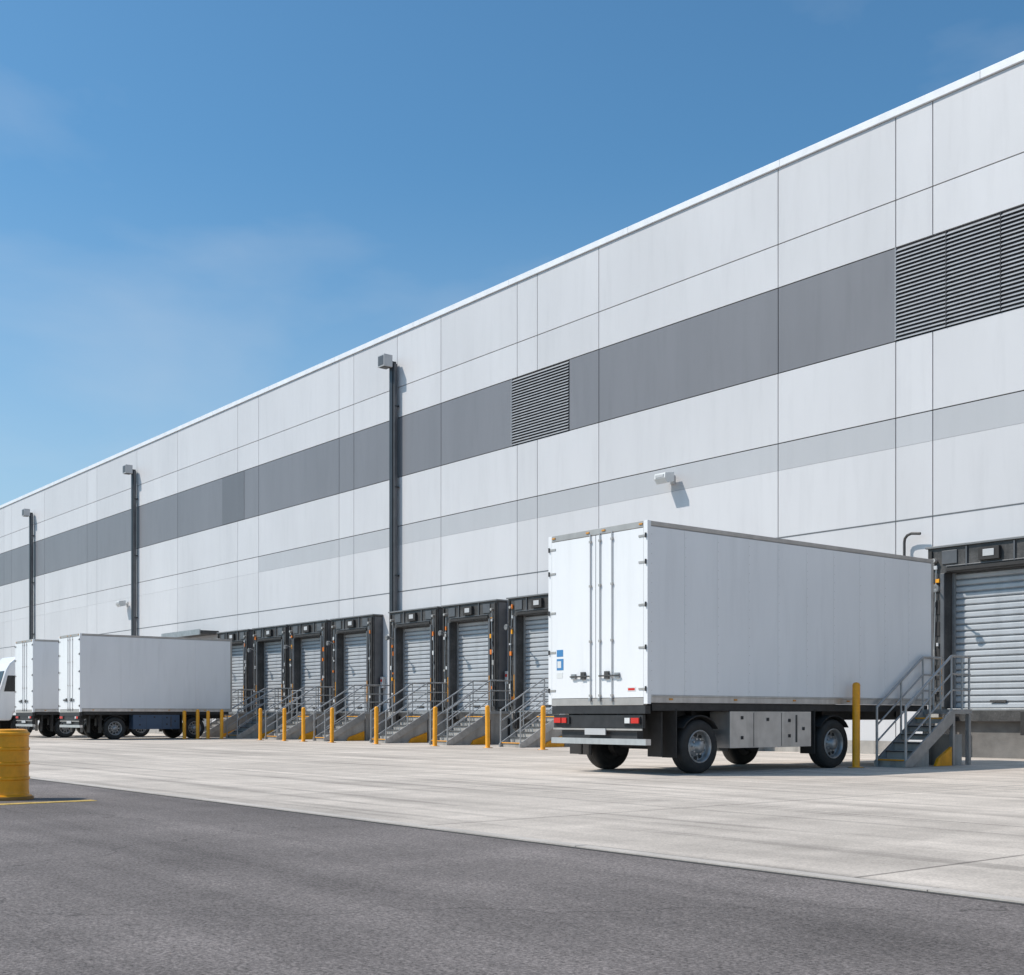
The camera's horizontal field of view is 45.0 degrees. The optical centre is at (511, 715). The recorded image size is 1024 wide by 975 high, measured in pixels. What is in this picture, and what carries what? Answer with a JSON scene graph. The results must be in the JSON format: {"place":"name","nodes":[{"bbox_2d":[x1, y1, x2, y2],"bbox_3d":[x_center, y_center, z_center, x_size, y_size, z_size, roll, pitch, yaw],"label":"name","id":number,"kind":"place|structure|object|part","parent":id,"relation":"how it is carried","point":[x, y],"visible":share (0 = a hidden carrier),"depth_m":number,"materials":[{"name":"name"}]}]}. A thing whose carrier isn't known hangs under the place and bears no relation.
{"place":"outdoors","nodes":[
{"label":"outdoors","id":0,"kind":"place"},
{"bbox_2d":[0,779,1023,974],"bbox_3d":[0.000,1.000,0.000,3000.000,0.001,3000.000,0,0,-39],"label":"ground","id":1,"kind":"structure","parent":0,"point":[112,882],"depth_m":6.40,"materials":[{"name":"grey asphalt"}]},
{"bbox_2d":[0,729,33,800],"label":"yellow barrel","id":2,"kind":"object","parent":1,"relation":"on","point":[14,764],"visible":1,"depth_m":14.52,"materials":[{"name":"yellow metal"}]},
{"bbox_2d":[0,800,96,804],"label":"painted marking","id":3,"kind":"object","parent":1,"relation":"on","point":[46,802],"visible":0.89,"depth_m":14.10,"materials":[{"name":"yellow paint"}]},
{"bbox_2d":[30,777,1023,902],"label":"kerb edging","id":4,"kind":"object","parent":1,"relation":"on","point":[914,887],"visible":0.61,"depth_m":8.89,"materials":[{"name":"concrete"}]},
{"bbox_2d":[33,777,1023,904],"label":"edging joint","id":5,"kind":"object","parent":1,"relation":"on","point":[614,852],"depth_m":8.65,"materials":[{"name":"grey concrete"}]},
{"bbox_2d":[0,0,1023,504],"label":"sky","id":6,"kind":"structure","parent":0,"point":[206,206],"materials":[{"name":"blue"}]},
{"bbox_2d":[1,156,1023,628],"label":"building wall","id":7,"kind":"structure","parent":0,"point":[643,410],"depth_m":37.08,"materials":[{"name":"grey metal"}]},
{"bbox_2d":[0,62,1023,741],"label":"facade panels","id":8,"kind":"object","parent":7,"relation":"attached to","point":[796,232],"visible":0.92,"depth_m":38.75,"materials":[{"name":"white metal"}]},
{"bbox_2d":[116,600,127,606],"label":"wall floodlight","id":9,"kind":"object","parent":8,"relation":"attached to","point":[121,603],"depth_m":70.71,"materials":[{"name":"grey paint"}]},
{"bbox_2d":[161,629,218,726],"bbox_3d":[-16.485,-1.810,63.197,1.070,4.920,4.700,0,0,-39],"label":"side door canopy","id":10,"kind":"object","parent":8,"relation":"attached to","point":[191,633],"visible":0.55,"depth_m":62.42,"materials":[{"name":"grey metal"}]},
{"bbox_2d":[654,472,674,484],"bbox_3d":[4.623,-7.109,37.054,0.591,0.353,0.459,0,0,-39],"label":"wall floodlight","id":11,"kind":"object","parent":8,"relation":"attached to","point":[663,478],"depth_m":36.87,"materials":[{"name":"grey paint"}]},
{"bbox_2d":[511,206,1023,445],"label":"louvre vents","id":12,"kind":"object","parent":8,"relation":"attached to","point":[966,273],"visible":1,"depth_m":30.21,"materials":[{"name":"grey metal"}]},
{"bbox_2d":[903,532,920,555],"bbox_3d":[9.891,-4.067,30.595,0.104,0.935,0.546,0,0,-31],"label":"gooseneck pipe","id":13,"kind":"object","parent":8,"relation":"attached to","point":[905,538],"visible":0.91,"depth_m":30.74,"materials":[{"name":"grey metal"}]},
{"bbox_2d":[0,51,1023,508],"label":"parapet cap","id":14,"kind":"object","parent":7,"relation":"on","point":[898,111],"visible":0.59,"depth_m":38.34,"materials":[{"name":"white metal"}]},
{"bbox_2d":[29,730,1023,897],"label":"concrete yard","id":15,"kind":"structure","parent":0,"point":[957,827],"depth_m":15.48,"materials":[{"name":"beige concrete"}]},
{"bbox_2d":[22,509,33,729],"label":"light pole","id":16,"kind":"object","parent":15,"relation":"on","point":[27,513],"visible":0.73,"depth_m":84.01,"materials":[{"name":"metal"}]},
{"bbox_2d":[0,657,103,735],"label":"cab over truck","id":17,"kind":"object","parent":15,"relation":"on","point":[8,719],"visible":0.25,"depth_m":57.54,"materials":[{"name":"white metal"}]},
{"bbox_2d":[15,639,149,737],"bbox_3d":[-19.205,-1.174,57.128,6.652,4.335,2.533,0,0,-39],"label":"box trailer","id":18,"kind":"object","parent":15,"relation":"on","point":[36,679],"visible":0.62,"depth_m":54.69,"materials":[{"name":"metal"}]},
{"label":"rear doors","id":19,"kind":"part","parent":18,"relation":"part of","materials":[{"name":"white metal"}]},
{"bbox_2d":[123,464,137,732],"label":"light pole","id":20,"kind":"object","parent":15,"relation":"on","point":[128,469],"visible":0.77,"depth_m":69.77,"materials":[{"name":"metal"}]},
{"bbox_2d":[58,633,231,739],"bbox_3d":[-15.529,-1.149,52.513,6.652,4.285,2.533,0,0,-39],"label":"box trailer","id":21,"kind":"object","parent":15,"relation":"on","point":[112,687],"visible":0.96,"depth_m":51.25,"materials":[{"name":"metal"}]},
{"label":"rear doors","id":22,"kind":"part","parent":21,"relation":"part of","materials":[{"name":"white metal"}]},
{"bbox_2d":[183,710,185,738],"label":"safety bollard","id":23,"kind":"object","parent":15,"relation":"on","point":[184,724],"visible":0.88,"depth_m":51.65,"materials":[{"name":"metal"}]},
{"bbox_2d":[196,709,199,738],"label":"safety bollard","id":24,"kind":"object","parent":15,"relation":"on","point":[197,723],"visible":0.93,"depth_m":51.82,"materials":[{"name":"metal"}]},
{"bbox_2d":[205,711,210,738],"bbox_3d":[-12.771,0.394,51.908,0.324,1.200,0.324,1,-1,-39],"label":"safety bollard","id":25,"kind":"object","parent":15,"relation":"on","point":[207,724],"visible":0.99,"depth_m":51.85,"materials":[{"name":"metal"}]},
{"bbox_2d":[218,709,223,738],"bbox_3d":[-12.198,0.369,51.910,0.324,1.250,0.324,1,-1,-39],"label":"safety bollard","id":26,"kind":"object","parent":15,"relation":"on","point":[221,721],"visible":0.98,"depth_m":51.85,"materials":[{"name":"metal"}]},
{"bbox_2d":[200,689,258,736],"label":"dock stairs","id":27,"kind":"structure","parent":15,"relation":"on","point":[215,728],"depth_m":56.94,"materials":[{"name":"metal"}]},
{"bbox_2d":[216,629,252,715],"bbox_3d":[-13.410,-1.535,59.381,0.975,5.070,3.560,0,0,-39],"label":"loading dock door","id":28,"kind":"structure","parent":15,"relation":"on","point":[242,663],"depth_m":59.15,"materials":[{"name":"metal"}]},
{"bbox_2d":[253,691,264,718],"bbox_3d":[-11.227,-0.030,54.855,0.100,2.060,1.100,0,0,-39],"label":"guard rail","id":29,"kind":"object","parent":15,"relation":"on","point":[254,698],"visible":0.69,"depth_m":54.92,"materials":[{"name":"metal"}]},
{"bbox_2d":[226,688,292,737],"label":"dock stairs","id":30,"kind":"structure","parent":15,"relation":"on","point":[249,729],"depth_m":54.03,"materials":[{"name":"metal"}]},
{"bbox_2d":[258,708,261,739],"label":"safety bollard","id":31,"kind":"object","parent":15,"relation":"on","point":[260,726],"visible":0.86,"depth_m":49.11,"materials":[{"name":"metal"}]},
{"bbox_2d":[247,624,289,716],"bbox_3d":[-11.042,-1.535,56.409,0.975,5.070,3.560,0,0,-39],"label":"loading dock door","id":32,"kind":"structure","parent":15,"relation":"on","point":[270,661],"depth_m":57.05,"materials":[{"name":"metal"}]},
{"bbox_2d":[282,708,285,740],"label":"safety bollard","id":33,"kind":"object","parent":15,"relation":"on","point":[284,727],"visible":0.91,"depth_m":47.54,"materials":[{"name":"metal"}]},
{"bbox_2d":[291,690,302,719],"bbox_3d":[-9.077,-0.030,52.157,0.100,2.060,1.000,0,0,-39],"label":"guard rail","id":34,"kind":"object","parent":15,"relation":"on","point":[296,701],"visible":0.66,"depth_m":52.14,"materials":[{"name":"metal"}]},
{"bbox_2d":[264,686,334,739],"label":"dock stairs","id":35,"kind":"structure","parent":15,"relation":"on","point":[293,728],"depth_m":51.22,"materials":[{"name":"metal"}]},
{"bbox_2d":[299,707,307,741],"bbox_3d":[-7.839,0.344,46.431,0.324,1.300,0.324,0,0,-39],"label":"safety bollard","id":36,"kind":"object","parent":15,"relation":"on","point":[303,726],"visible":1,"depth_m":46.36,"materials":[{"name":"metal"}]},
{"bbox_2d":[284,619,331,718],"bbox_3d":[-8.861,-1.535,53.672,0.975,5.070,3.560,0,0,-39],"label":"loading dock door","id":37,"kind":"structure","parent":15,"relation":"on","point":[309,657],"depth_m":54.20,"materials":[{"name":"metal"}]},
{"bbox_2d":[327,708,335,742],"bbox_3d":[-6.527,0.354,44.794,0.324,1.280,0.324,1,-1,-39],"label":"safety bollard","id":38,"kind":"object","parent":15,"relation":"on","point":[331,725],"visible":1,"depth_m":44.73,"materials":[{"name":"metal"}]},
{"bbox_2d":[313,684,388,740],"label":"dock stairs","id":39,"kind":"structure","parent":15,"relation":"on","point":[351,727],"depth_m":48.24,"materials":[{"name":"metal"}]},
{"bbox_2d":[326,614,385,722],"bbox_3d":[-6.556,-1.535,50.778,0.975,5.070,3.560,0,0,-39],"label":"loading dock door","id":40,"kind":"structure","parent":15,"relation":"on","point":[356,642],"depth_m":51.10,"materials":[{"name":"metal"}]},
{"bbox_2d":[374,706,377,743],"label":"safety bollard","id":41,"kind":"object","parent":15,"relation":"on","point":[376,725],"visible":0.97,"depth_m":42.39,"materials":[{"name":"metal"}]},
{"bbox_2d":[378,353,398,711],"bbox_3d":[-4.874,-6.610,48.851,0.685,15.220,0.590,0,0,-39],"label":"light pole","id":42,"kind":"object","parent":15,"relation":"on","point":[385,361],"visible":0.67,"depth_m":48.81,"materials":[{"name":"metal"}]},
{"bbox_2d":[370,682,447,742],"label":"dock stairs","id":43,"kind":"structure","parent":15,"relation":"on","point":[410,728],"depth_m":44.82,"materials":[{"name":"metal"}]},
{"bbox_2d":[385,606,442,726],"bbox_3d":[-3.752,-1.535,47.258,0.975,5.070,3.560,0,0,-39],"label":"loading dock door","id":44,"kind":"structure","parent":15,"relation":"on","point":[416,647],"depth_m":47.73,"materials":[{"name":"metal"}]},
{"bbox_2d":[433,706,436,745],"bbox_3d":[-2.474,0.354,39.701,0.324,1.280,0.324,0,0,-39],"label":"safety bollard","id":45,"kind":"object","parent":15,"relation":"on","point":[435,726],"visible":0.99,"depth_m":39.64,"materials":[{"name":"metal"}]},
{"bbox_2d":[438,599,507,729],"bbox_3d":[-1.509,-1.535,44.442,0.975,5.070,3.560,0,0,-39],"label":"loading dock door","id":46,"kind":"structure","parent":15,"relation":"on","point":[474,634],"depth_m":44.78,"materials":[{"name":"metal"}]},
{"bbox_2d":[429,680,517,744],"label":"dock stairs","id":47,"kind":"structure","parent":15,"relation":"on","point":[469,729],"depth_m":42.00,"materials":[{"name":"metal"}]},
{"bbox_2d":[483,705,491,747],"bbox_3d":[-0.740,0.344,37.510,0.324,1.300,0.324,-1,0,-39],"label":"safety bollard","id":48,"kind":"object","parent":15,"relation":"on","point":[487,726],"visible":0.9,"depth_m":37.45,"materials":[{"name":"metal"}]},
{"bbox_2d":[5,502,1023,753],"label":"base plinth","id":49,"kind":"structure","parent":15,"relation":"on","point":[867,746],"depth_m":32.23,"materials":[{"name":"concrete"}]},
{"bbox_2d":[504,593,551,735],"bbox_3d":[0.921,-1.535,41.392,0.975,5.070,3.560,0,0,-39],"label":"loading dock door","id":50,"kind":"structure","parent":15,"relation":"on","point":[526,627],"depth_m":42.37,"materials":[{"name":"metal"}]},
{"bbox_2d":[499,678,569,747],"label":"dock stairs","id":51,"kind":"structure","parent":15,"relation":"on","point":[526,735],"depth_m":38.71,"materials":[{"name":"metal"}]},
{"bbox_2d":[537,705,547,749],"bbox_3d":[0.891,0.354,35.477,0.324,1.280,0.324,0,0,-39],"label":"safety bollard","id":52,"kind":"object","parent":15,"relation":"on","point":[543,727],"visible":0.98,"depth_m":35.42,"materials":[{"name":"metal"}]},
{"bbox_2d":[548,520,933,773],"bbox_3d":[4.622,-1.099,23.689,8.252,4.185,2.533,0,0,-39],"label":"box trailer","id":53,"kind":"object","parent":15,"relation":"on","point":[688,649],"visible":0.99,"depth_m":21.71,"materials":[{"name":"metal"}]},
{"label":"rear doors","id":54,"kind":"part","parent":53,"relation":"part of","materials":[{"name":"white metal"}]},
{"bbox_2d":[847,682,864,767],"bbox_3d":[6.501,0.184,23.336,0.324,1.620,0.324,0,0,-39],"label":"safety bollard","id":55,"kind":"object","parent":15,"relation":"on","point":[855,724],"visible":0.99,"depth_m":23.28,"materials":[{"name":"metal"}]},
{"bbox_2d":[874,655,971,767],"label":"dock stairs","id":56,"kind":"structure","parent":15,"relation":"on","point":[936,746],"depth_m":24.33,"materials":[{"name":"metal"}]},
{"bbox_2d":[925,536,1023,758],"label":"loading dock door","id":57,"kind":"structure","parent":15,"relation":"on","point":[979,602],"depth_m":29.06,"materials":[{"name":"metal"}]}
]}

